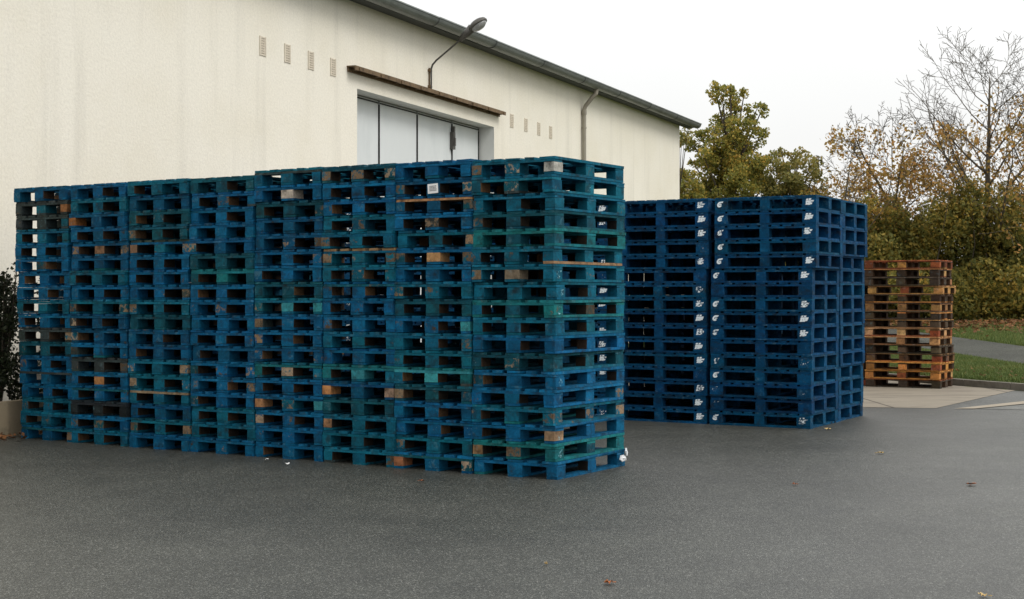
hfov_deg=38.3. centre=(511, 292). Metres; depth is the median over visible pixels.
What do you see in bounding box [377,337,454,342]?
navy pallet
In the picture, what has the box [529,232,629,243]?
navy pallet
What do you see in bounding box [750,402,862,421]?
navy pallet
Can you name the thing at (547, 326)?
blue pallet
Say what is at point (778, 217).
navy pallet
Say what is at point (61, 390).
blue pallet
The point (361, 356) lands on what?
blue pallet
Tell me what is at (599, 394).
navy pallet
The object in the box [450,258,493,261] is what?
navy pallet
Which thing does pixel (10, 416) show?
planter
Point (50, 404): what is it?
blue pallet
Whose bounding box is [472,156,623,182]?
blue pallet
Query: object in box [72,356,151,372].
blue pallet
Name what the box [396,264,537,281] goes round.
blue pallet
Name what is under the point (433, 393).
blue pallet
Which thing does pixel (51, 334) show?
blue pallet
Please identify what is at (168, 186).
blue pallet
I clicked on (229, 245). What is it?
blue pallet
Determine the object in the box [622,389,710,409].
navy pallet
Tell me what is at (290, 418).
blue pallet
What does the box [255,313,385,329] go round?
blue pallet
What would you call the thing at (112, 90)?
warehouse
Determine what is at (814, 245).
navy pallet
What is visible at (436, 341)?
blue pallet
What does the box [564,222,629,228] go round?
navy pallet
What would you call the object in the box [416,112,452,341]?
sliding door leaf
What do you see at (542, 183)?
blue pallet
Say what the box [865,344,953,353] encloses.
wooden pallet
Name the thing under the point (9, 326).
shrub
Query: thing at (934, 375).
wooden pallet
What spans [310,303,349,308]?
navy pallet
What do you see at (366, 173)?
blue pallet
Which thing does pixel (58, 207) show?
blue pallet
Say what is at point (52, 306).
blue pallet
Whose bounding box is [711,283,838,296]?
navy pallet
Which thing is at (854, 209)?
navy pallet
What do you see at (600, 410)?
navy pallet
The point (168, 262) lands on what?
blue pallet
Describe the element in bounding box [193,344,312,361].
blue pallet
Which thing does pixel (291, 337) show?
blue pallet
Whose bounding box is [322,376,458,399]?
blue pallet
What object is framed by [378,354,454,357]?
navy pallet
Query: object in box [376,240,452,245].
navy pallet
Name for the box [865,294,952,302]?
wooden pallet
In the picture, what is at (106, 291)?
blue pallet
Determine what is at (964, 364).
grass
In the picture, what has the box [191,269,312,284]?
blue pallet
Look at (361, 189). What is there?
blue pallet
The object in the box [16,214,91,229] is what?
blue pallet
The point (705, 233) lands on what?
navy pallet
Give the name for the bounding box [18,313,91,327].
blue pallet
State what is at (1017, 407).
old asphalt paving
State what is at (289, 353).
blue pallet
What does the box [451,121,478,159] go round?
sliding door leaf
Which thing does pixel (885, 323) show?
wooden pallet
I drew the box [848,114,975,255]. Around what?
autumn tree
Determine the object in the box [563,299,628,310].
navy pallet
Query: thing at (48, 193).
blue pallet
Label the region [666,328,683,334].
navy pallet
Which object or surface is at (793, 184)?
broadleaf tree
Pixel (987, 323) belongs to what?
fallen leaf litter
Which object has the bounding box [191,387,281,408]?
blue pallet
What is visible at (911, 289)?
wooden pallet
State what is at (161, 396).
blue pallet
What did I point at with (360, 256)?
blue pallet
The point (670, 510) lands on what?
asphalt yard
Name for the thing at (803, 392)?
navy pallet
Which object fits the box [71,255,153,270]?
blue pallet
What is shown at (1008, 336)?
verge grass
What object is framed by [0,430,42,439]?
leaf drift
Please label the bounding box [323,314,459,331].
blue pallet
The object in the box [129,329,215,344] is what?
blue pallet
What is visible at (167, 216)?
blue pallet
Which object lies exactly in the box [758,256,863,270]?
navy pallet
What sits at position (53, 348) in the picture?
blue pallet
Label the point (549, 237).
blue pallet
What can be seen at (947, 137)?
bare tree
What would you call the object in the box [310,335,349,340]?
navy pallet
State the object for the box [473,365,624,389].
blue pallet
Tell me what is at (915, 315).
wooden pallet
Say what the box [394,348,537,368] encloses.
blue pallet
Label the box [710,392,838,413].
navy pallet
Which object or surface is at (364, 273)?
blue pallet
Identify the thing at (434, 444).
blue pallet
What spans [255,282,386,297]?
blue pallet
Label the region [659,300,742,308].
navy pallet
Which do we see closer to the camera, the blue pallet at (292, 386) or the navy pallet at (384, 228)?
the blue pallet at (292, 386)
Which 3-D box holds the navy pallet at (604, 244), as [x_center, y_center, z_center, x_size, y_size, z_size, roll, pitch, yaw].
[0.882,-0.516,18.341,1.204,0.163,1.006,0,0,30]
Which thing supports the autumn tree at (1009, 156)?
on the ground at (959, 354)
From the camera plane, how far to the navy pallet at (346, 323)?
19.53 m
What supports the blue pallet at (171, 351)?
on the blue pallet at (169, 366)
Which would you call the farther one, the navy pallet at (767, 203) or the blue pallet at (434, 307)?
the navy pallet at (767, 203)
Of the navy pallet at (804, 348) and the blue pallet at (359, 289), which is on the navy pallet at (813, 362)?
the navy pallet at (804, 348)
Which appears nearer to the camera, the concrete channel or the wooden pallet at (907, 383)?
the concrete channel
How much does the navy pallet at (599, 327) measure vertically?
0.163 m
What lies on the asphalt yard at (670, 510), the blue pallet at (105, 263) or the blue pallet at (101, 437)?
the blue pallet at (101, 437)
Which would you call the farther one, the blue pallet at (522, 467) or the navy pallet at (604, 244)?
the navy pallet at (604, 244)
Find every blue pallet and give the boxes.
[14,185,92,201]
[15,243,94,257]
[15,257,93,271]
[16,200,92,215]
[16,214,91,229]
[16,229,92,243]
[17,285,93,299]
[17,299,92,313]
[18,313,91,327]
[19,271,91,285]
[19,327,93,341]
[19,341,93,356]
[20,354,93,370]
[20,368,93,384]
[20,409,93,427]
[21,421,93,441]
[22,382,94,398]
[22,396,92,412]
[69,211,152,227]
[69,270,168,284]
[70,299,153,313]
[70,313,153,328]
[71,182,151,198]
[71,197,153,213]
[71,226,151,241]
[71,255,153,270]
[71,285,153,298]
[71,328,152,343]
[71,342,152,357]
[71,396,154,416]
[71,411,154,431]
[72,241,154,255]
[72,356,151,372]
[72,370,153,387]
[72,385,152,401]
[72,425,154,446]
[127,178,215,195]
[128,224,245,240]
[128,358,215,374]
[129,194,247,210]
[129,209,215,225]
[129,270,216,284]
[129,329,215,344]
[129,343,217,359]
[129,428,216,451]
[130,239,213,254]
[130,254,215,269]
[130,285,215,299]
[130,300,214,314]
[130,314,229,329]
[130,372,246,390]
[130,387,215,405]
[131,399,216,420]
[131,413,216,435]
[189,222,313,238]
[189,237,314,253]
[190,175,312,195]
[190,253,312,269]
[190,300,312,315]
[190,330,310,346]
[190,360,309,377]
[191,206,314,223]
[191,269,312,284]
[191,284,313,299]
[191,375,281,393]
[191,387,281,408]
[191,431,282,455]
[192,191,314,210]
[192,315,281,330]
[192,399,282,424]
[192,417,282,440]
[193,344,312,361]
[254,167,385,185]
[254,183,385,202]
[254,249,385,265]
[254,265,384,281]
[254,344,385,362]
[254,360,384,379]
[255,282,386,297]
[255,298,386,313]
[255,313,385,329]
[255,329,385,346]
[255,376,384,395]
[255,389,379,412]
[255,435,352,461]
[256,200,385,218]
[256,216,385,233]
[256,233,382,249]
[256,404,351,428]
[256,420,350,444]
[321,230,463,248]
[322,163,460,182]
[322,180,460,199]
[322,298,460,314]
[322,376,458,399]
[322,392,424,416]
[322,423,426,450]
[323,197,460,215]
[323,214,460,232]
[323,248,461,265]
[323,265,460,281]
[323,281,459,297]
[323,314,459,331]
[323,330,458,348]
[323,362,458,382]
[324,346,459,365]
[324,408,427,433]
[324,439,424,466]
[394,281,537,298]
[394,332,538,350]
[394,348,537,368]
[394,365,537,385]
[394,379,530,403]
[394,395,504,420]
[394,443,506,473]
[395,159,537,179]
[395,212,538,230]
[395,298,537,315]
[395,315,536,333]
[396,177,537,196]
[396,194,539,213]
[396,246,535,264]
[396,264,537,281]
[396,411,505,438]
[396,427,505,455]
[398,229,539,247]
[471,174,624,198]
[471,246,622,265]
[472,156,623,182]
[472,264,624,282]
[472,299,624,317]
[472,349,623,371]
[472,381,623,407]
[472,398,623,425]
[472,414,624,443]
[473,192,625,215]
[473,210,624,231]
[473,228,625,248]
[473,316,623,335]
[473,333,624,353]
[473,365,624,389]
[473,431,624,461]
[474,282,624,299]
[474,445,624,479]
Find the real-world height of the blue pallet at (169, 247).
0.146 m
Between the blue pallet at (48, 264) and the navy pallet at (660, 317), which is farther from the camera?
the navy pallet at (660, 317)
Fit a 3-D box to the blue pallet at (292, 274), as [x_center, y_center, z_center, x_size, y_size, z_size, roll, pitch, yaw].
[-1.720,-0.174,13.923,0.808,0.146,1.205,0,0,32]
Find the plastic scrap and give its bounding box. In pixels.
[620,448,627,461]
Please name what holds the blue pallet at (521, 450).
on the blue pallet at (522, 467)
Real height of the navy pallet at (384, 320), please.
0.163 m
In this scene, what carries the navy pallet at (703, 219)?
on the navy pallet at (705, 233)
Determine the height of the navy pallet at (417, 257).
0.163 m
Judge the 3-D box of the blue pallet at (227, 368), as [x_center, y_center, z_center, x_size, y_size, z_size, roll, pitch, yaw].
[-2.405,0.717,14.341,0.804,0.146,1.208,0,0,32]
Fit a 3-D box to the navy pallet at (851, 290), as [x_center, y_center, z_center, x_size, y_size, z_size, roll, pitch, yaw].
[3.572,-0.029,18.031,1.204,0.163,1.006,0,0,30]
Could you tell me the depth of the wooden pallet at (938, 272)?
23.67 m
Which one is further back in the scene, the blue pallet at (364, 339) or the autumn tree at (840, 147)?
the autumn tree at (840, 147)
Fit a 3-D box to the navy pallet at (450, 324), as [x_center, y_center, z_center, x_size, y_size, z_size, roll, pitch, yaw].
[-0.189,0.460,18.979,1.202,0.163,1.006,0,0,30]
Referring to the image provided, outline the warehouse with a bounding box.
[0,0,701,400]
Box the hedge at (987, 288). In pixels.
[785,175,1023,320]
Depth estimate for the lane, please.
33.81 m
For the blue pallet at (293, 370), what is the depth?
13.48 m
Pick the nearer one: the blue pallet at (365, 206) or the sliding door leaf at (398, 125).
the blue pallet at (365, 206)
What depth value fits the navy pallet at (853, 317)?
17.73 m
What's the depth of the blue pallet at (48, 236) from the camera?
15.23 m
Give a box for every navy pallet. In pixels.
[310,272,349,278]
[310,287,349,294]
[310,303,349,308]
[310,321,349,325]
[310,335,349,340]
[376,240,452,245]
[377,225,453,229]
[377,256,453,258]
[377,259,420,262]
[377,272,454,278]
[377,287,453,294]
[377,303,453,308]
[377,309,420,321]
[377,321,454,326]
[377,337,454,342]
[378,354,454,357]
[448,322,492,327]
[449,271,493,278]
[449,304,492,309]
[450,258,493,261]
[528,243,630,257]
[528,256,604,268]
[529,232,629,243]
[562,271,642,282]
[562,354,607,364]
[562,405,628,414]
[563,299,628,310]
[563,310,628,323]
[563,388,643,405]
[564,205,630,212]
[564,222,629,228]
[564,324,605,330]
[564,338,629,348]
[564,361,643,378]
[564,374,606,391]
[565,287,643,296]
[618,269,711,282]
[622,212,714,228]
[622,241,715,255]
[622,255,714,269]
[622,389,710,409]
[623,311,710,324]
[623,324,727,338]
[623,349,710,367]
[623,376,709,395]
[624,226,714,241]
[624,283,725,296]
[624,297,710,310]
[624,338,711,352]
[624,362,710,381]
[624,402,710,423]
[625,198,714,214]
[645,260,685,266]
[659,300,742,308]
[666,274,683,280]
[666,287,683,294]
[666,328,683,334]
[666,342,683,347]
[667,314,684,320]
[709,405,837,428]
[710,338,838,355]
[710,365,837,384]
[710,378,837,399]
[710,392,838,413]
[711,268,839,282]
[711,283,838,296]
[711,297,838,311]
[711,311,838,325]
[711,325,838,340]
[711,351,838,369]
[714,224,842,240]
[715,195,843,212]
[715,209,842,226]
[715,238,842,254]
[715,253,842,268]
[743,297,864,310]
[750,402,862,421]
[751,335,864,352]
[754,283,864,296]
[754,310,864,324]
[754,323,864,338]
[754,348,864,365]
[754,361,862,379]
[754,389,862,407]
[755,270,864,283]
[758,214,866,230]
[758,228,866,243]
[758,242,867,256]
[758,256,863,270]
[759,200,866,217]
[767,374,862,393]
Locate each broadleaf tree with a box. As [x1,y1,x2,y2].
[680,127,692,186]
[680,167,707,198]
[684,80,781,198]
[759,146,829,196]
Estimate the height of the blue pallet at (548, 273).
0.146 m
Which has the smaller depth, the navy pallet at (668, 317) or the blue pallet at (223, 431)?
the blue pallet at (223, 431)
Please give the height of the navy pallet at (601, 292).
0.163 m
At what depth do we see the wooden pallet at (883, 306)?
23.73 m
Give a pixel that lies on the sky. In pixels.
(809, 61)
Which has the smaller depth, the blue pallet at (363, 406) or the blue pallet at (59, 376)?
the blue pallet at (363, 406)
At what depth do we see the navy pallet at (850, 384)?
17.74 m
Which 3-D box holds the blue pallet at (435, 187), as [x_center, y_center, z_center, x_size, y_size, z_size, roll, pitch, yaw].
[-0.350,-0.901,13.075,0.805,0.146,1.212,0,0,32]
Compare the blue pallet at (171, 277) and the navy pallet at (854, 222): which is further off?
the navy pallet at (854, 222)
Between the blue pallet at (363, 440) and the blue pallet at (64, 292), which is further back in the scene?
the blue pallet at (64, 292)
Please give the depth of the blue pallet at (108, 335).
14.79 m
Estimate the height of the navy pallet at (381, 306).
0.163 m
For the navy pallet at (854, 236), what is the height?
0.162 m
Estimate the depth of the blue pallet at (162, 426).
14.32 m
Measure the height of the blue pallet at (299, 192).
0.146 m
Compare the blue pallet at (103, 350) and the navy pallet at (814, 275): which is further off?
the navy pallet at (814, 275)
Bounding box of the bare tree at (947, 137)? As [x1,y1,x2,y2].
[883,26,1023,255]
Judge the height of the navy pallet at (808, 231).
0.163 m
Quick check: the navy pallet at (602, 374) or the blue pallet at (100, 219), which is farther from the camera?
the navy pallet at (602, 374)
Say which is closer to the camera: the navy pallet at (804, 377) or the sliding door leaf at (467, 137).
the navy pallet at (804, 377)
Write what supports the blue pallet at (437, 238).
on the blue pallet at (435, 256)
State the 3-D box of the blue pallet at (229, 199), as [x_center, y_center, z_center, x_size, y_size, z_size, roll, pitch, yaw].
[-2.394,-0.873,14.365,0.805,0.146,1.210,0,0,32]
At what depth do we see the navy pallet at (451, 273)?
18.79 m
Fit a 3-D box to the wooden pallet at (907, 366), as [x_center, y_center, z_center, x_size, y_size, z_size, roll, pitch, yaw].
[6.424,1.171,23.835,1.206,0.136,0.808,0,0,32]
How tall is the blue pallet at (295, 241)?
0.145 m
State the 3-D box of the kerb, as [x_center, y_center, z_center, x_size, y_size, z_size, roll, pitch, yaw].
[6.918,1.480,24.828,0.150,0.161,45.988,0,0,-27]
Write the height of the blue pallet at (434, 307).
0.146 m
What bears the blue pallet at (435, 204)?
on the blue pallet at (433, 221)
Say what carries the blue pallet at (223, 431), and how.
on the blue pallet at (222, 446)
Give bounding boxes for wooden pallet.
[864,268,951,276]
[864,277,951,285]
[864,327,951,336]
[864,336,951,345]
[865,260,952,268]
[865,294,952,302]
[865,302,952,310]
[865,311,952,319]
[865,319,953,327]
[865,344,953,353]
[865,369,952,379]
[865,378,952,388]
[866,353,954,362]
[866,361,953,371]
[868,286,955,293]
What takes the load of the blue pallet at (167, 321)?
on the blue pallet at (169, 336)
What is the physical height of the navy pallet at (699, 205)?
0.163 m
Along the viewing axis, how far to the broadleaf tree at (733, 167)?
57.08 m
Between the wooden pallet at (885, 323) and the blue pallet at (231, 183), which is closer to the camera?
the blue pallet at (231, 183)
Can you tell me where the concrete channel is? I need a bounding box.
[954,401,1023,408]
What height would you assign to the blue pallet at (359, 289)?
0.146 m
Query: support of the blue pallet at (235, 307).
on the blue pallet at (232, 322)
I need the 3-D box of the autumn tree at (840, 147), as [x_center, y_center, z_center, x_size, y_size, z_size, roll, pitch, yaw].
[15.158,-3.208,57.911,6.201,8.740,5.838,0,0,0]
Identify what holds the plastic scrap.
attached to the blue pallet at (522, 467)
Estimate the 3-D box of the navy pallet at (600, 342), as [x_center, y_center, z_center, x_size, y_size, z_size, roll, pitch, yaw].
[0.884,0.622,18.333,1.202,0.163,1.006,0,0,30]
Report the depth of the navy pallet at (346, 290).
19.54 m
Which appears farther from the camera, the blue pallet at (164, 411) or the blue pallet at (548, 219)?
the blue pallet at (164, 411)
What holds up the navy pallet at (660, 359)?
on the navy pallet at (700, 374)
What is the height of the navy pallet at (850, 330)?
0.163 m
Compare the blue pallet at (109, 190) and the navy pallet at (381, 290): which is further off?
the navy pallet at (381, 290)
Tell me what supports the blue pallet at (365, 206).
on the blue pallet at (360, 223)
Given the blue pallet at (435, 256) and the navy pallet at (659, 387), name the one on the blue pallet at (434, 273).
the blue pallet at (435, 256)
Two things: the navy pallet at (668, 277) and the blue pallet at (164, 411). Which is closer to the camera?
the blue pallet at (164, 411)
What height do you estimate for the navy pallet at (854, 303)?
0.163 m
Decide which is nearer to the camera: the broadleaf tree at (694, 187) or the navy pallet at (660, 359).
the navy pallet at (660, 359)
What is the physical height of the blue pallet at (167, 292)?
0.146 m
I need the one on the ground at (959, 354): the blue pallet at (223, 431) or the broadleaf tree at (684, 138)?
the broadleaf tree at (684, 138)
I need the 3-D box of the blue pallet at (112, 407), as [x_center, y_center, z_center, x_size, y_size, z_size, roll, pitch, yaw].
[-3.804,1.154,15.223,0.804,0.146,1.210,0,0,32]
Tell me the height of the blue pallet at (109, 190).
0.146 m
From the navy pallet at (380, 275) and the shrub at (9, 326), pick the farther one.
the navy pallet at (380, 275)
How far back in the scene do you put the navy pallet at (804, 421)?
16.85 m
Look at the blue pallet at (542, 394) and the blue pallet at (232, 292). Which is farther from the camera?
the blue pallet at (232, 292)
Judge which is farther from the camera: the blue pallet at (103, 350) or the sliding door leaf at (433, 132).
the sliding door leaf at (433, 132)
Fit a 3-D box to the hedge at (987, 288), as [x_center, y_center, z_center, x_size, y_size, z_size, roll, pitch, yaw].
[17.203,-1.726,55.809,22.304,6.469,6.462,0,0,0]
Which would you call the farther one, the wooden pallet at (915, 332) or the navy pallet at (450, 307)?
the wooden pallet at (915, 332)
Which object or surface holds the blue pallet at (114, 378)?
on the blue pallet at (107, 393)
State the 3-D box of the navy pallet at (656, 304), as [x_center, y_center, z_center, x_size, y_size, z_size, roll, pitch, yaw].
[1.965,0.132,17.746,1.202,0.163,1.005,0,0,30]
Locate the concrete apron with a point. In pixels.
(896, 397)
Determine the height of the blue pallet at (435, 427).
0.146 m
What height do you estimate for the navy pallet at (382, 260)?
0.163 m
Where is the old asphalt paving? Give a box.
[982,405,1023,409]
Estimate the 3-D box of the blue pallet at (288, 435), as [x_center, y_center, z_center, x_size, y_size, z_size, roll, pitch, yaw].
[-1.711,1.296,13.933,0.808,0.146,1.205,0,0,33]
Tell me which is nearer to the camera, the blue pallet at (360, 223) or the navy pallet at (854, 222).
the blue pallet at (360, 223)
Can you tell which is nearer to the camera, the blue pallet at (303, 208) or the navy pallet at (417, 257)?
the blue pallet at (303, 208)
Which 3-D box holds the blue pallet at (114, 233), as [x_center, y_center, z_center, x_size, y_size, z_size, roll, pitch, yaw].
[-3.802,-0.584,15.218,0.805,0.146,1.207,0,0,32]
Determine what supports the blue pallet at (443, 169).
on the blue pallet at (435, 187)
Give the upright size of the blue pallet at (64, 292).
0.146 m
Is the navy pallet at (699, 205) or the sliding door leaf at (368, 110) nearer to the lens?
the navy pallet at (699, 205)
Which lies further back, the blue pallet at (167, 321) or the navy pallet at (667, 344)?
the navy pallet at (667, 344)
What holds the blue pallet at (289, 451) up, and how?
on the asphalt yard at (670, 510)
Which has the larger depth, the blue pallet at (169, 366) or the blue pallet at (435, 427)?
the blue pallet at (169, 366)
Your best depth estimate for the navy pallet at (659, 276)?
17.37 m
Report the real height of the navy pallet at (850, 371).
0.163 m
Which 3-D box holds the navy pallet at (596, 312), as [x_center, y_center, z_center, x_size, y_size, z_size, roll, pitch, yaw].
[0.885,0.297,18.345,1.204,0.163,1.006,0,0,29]
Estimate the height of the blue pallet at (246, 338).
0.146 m
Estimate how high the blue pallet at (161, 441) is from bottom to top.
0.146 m
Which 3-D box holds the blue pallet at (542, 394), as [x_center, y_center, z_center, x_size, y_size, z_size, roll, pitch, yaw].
[0.324,0.859,12.635,0.811,0.145,1.205,0,0,32]
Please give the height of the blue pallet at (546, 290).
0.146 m
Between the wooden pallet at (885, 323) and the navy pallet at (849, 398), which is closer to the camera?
the navy pallet at (849, 398)
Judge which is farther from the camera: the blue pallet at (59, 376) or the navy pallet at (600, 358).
the navy pallet at (600, 358)
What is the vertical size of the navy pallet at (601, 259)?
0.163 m
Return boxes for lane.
[887,329,1023,363]
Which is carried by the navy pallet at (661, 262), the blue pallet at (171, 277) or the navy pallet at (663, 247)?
the navy pallet at (663, 247)
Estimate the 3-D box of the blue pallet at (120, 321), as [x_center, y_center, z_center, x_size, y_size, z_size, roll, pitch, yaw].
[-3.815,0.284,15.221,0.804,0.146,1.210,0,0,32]
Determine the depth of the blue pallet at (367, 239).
13.03 m
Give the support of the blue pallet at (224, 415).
on the blue pallet at (223, 431)
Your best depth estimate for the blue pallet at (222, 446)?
13.89 m
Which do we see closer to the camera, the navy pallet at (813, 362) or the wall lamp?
the navy pallet at (813, 362)
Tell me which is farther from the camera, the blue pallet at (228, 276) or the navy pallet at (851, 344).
the navy pallet at (851, 344)
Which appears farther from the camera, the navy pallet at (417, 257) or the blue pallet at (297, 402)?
the navy pallet at (417, 257)
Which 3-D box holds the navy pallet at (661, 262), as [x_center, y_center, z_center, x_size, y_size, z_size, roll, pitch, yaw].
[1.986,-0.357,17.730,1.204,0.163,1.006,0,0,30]
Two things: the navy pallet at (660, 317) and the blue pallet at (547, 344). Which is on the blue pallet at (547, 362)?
the blue pallet at (547, 344)
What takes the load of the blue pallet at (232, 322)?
on the blue pallet at (246, 338)
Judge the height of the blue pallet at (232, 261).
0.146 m
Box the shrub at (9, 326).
[0,262,42,400]
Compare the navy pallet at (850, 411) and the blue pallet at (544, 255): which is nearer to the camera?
the blue pallet at (544, 255)
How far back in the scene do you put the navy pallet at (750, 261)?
16.84 m
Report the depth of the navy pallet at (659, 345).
17.38 m
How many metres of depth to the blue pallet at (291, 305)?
13.45 m
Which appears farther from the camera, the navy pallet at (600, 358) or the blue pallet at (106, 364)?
the navy pallet at (600, 358)
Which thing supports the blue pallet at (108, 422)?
on the blue pallet at (101, 437)
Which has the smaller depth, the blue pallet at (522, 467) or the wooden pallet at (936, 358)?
the blue pallet at (522, 467)
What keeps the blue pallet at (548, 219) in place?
on the blue pallet at (549, 237)
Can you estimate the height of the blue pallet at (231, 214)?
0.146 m
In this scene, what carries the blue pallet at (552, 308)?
on the blue pallet at (547, 326)
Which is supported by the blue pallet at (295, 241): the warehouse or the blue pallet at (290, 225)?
the blue pallet at (290, 225)
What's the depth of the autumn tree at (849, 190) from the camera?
55.87 m
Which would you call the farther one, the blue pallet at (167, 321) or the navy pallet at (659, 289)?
the navy pallet at (659, 289)
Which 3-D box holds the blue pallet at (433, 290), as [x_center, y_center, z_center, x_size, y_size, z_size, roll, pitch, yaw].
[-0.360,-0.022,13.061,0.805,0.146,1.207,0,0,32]
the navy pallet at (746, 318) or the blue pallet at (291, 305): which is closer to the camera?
the blue pallet at (291, 305)
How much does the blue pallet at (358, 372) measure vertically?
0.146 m
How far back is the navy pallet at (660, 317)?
17.38 m
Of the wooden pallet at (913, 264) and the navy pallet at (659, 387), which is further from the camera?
the wooden pallet at (913, 264)
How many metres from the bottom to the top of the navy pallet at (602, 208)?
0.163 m
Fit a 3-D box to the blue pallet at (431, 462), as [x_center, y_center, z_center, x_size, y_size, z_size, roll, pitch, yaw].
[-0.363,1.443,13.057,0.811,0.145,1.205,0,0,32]
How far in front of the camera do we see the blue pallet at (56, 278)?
15.24 m
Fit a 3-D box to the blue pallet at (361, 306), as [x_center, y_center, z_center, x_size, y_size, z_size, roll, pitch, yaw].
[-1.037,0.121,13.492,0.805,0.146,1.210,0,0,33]
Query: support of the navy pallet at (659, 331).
on the navy pallet at (659, 345)
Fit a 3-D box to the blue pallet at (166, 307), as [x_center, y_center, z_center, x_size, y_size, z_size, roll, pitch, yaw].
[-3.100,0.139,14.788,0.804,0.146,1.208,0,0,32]
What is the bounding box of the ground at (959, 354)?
[628,315,1022,390]
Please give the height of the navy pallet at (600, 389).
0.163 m
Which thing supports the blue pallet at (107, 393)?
on the blue pallet at (112, 407)
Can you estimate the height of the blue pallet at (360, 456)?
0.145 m
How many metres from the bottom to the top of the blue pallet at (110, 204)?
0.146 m
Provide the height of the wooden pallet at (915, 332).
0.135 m
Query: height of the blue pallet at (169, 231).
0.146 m
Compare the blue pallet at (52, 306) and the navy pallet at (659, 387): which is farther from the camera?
the navy pallet at (659, 387)
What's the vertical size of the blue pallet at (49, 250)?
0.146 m
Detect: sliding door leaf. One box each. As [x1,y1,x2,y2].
[357,95,379,196]
[378,102,417,196]
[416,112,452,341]
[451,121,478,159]
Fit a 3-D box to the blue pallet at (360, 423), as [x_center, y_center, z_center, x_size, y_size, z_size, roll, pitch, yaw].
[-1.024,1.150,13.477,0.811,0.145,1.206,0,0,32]
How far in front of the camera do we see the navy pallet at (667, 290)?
19.06 m
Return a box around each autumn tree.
[806,140,884,256]
[817,102,983,220]
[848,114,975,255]
[963,67,1023,217]
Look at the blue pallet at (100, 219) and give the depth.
14.75 m
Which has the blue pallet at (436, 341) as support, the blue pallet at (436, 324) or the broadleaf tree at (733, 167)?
the blue pallet at (436, 324)
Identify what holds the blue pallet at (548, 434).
on the blue pallet at (521, 450)
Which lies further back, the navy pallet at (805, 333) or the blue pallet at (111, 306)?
the navy pallet at (805, 333)
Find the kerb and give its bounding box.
[889,373,1023,390]
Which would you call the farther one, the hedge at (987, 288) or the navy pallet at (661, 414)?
the hedge at (987, 288)
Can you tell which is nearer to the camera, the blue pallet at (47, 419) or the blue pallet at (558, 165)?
the blue pallet at (558, 165)
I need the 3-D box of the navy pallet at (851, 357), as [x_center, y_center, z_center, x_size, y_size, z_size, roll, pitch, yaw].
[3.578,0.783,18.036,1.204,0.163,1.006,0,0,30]
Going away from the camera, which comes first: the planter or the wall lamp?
the planter
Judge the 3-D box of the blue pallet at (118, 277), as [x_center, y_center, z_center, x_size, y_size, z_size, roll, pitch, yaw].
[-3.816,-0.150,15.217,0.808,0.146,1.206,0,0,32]
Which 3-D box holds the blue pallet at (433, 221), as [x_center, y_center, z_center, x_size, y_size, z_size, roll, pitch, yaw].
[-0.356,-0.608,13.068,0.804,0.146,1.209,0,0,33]
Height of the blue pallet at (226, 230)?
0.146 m
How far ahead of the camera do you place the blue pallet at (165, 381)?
14.33 m
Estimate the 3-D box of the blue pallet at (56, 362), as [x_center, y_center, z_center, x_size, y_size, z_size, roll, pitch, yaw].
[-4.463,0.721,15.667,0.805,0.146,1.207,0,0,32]
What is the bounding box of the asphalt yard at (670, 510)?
[0,390,1023,598]
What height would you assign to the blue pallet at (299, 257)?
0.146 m
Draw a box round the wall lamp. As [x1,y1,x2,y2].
[428,17,486,88]
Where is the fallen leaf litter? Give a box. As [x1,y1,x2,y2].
[890,318,1023,381]
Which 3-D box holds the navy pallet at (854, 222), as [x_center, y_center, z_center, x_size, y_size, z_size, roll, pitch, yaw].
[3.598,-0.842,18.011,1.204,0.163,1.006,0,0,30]
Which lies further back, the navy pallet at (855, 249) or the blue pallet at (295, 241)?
the navy pallet at (855, 249)
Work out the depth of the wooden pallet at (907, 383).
23.68 m
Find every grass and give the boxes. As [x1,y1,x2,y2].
[889,346,1023,382]
[891,319,1023,345]
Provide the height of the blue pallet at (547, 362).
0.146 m
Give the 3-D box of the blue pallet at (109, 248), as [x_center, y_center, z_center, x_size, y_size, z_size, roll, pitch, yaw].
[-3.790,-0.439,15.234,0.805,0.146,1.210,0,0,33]
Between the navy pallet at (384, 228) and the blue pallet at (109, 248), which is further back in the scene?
the navy pallet at (384, 228)
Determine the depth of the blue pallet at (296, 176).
13.49 m
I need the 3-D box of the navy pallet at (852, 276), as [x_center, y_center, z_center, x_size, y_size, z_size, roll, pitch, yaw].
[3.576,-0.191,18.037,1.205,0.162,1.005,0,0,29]
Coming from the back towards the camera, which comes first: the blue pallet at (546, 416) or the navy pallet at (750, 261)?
the navy pallet at (750, 261)
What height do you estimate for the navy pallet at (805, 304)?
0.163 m
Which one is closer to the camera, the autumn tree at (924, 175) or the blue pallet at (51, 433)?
the blue pallet at (51, 433)
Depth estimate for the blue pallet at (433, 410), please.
12.61 m
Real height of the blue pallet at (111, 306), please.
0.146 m
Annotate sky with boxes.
[399,0,1023,275]
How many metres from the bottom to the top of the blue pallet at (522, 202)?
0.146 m
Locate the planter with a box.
[0,399,43,436]
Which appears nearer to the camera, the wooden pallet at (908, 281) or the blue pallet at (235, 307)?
the blue pallet at (235, 307)
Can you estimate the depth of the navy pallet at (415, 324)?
19.24 m
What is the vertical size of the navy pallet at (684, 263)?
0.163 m
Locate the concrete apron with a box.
[863,380,1013,407]
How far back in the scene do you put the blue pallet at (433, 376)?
12.61 m
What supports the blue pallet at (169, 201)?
on the blue pallet at (167, 216)
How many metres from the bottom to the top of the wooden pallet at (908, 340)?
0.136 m

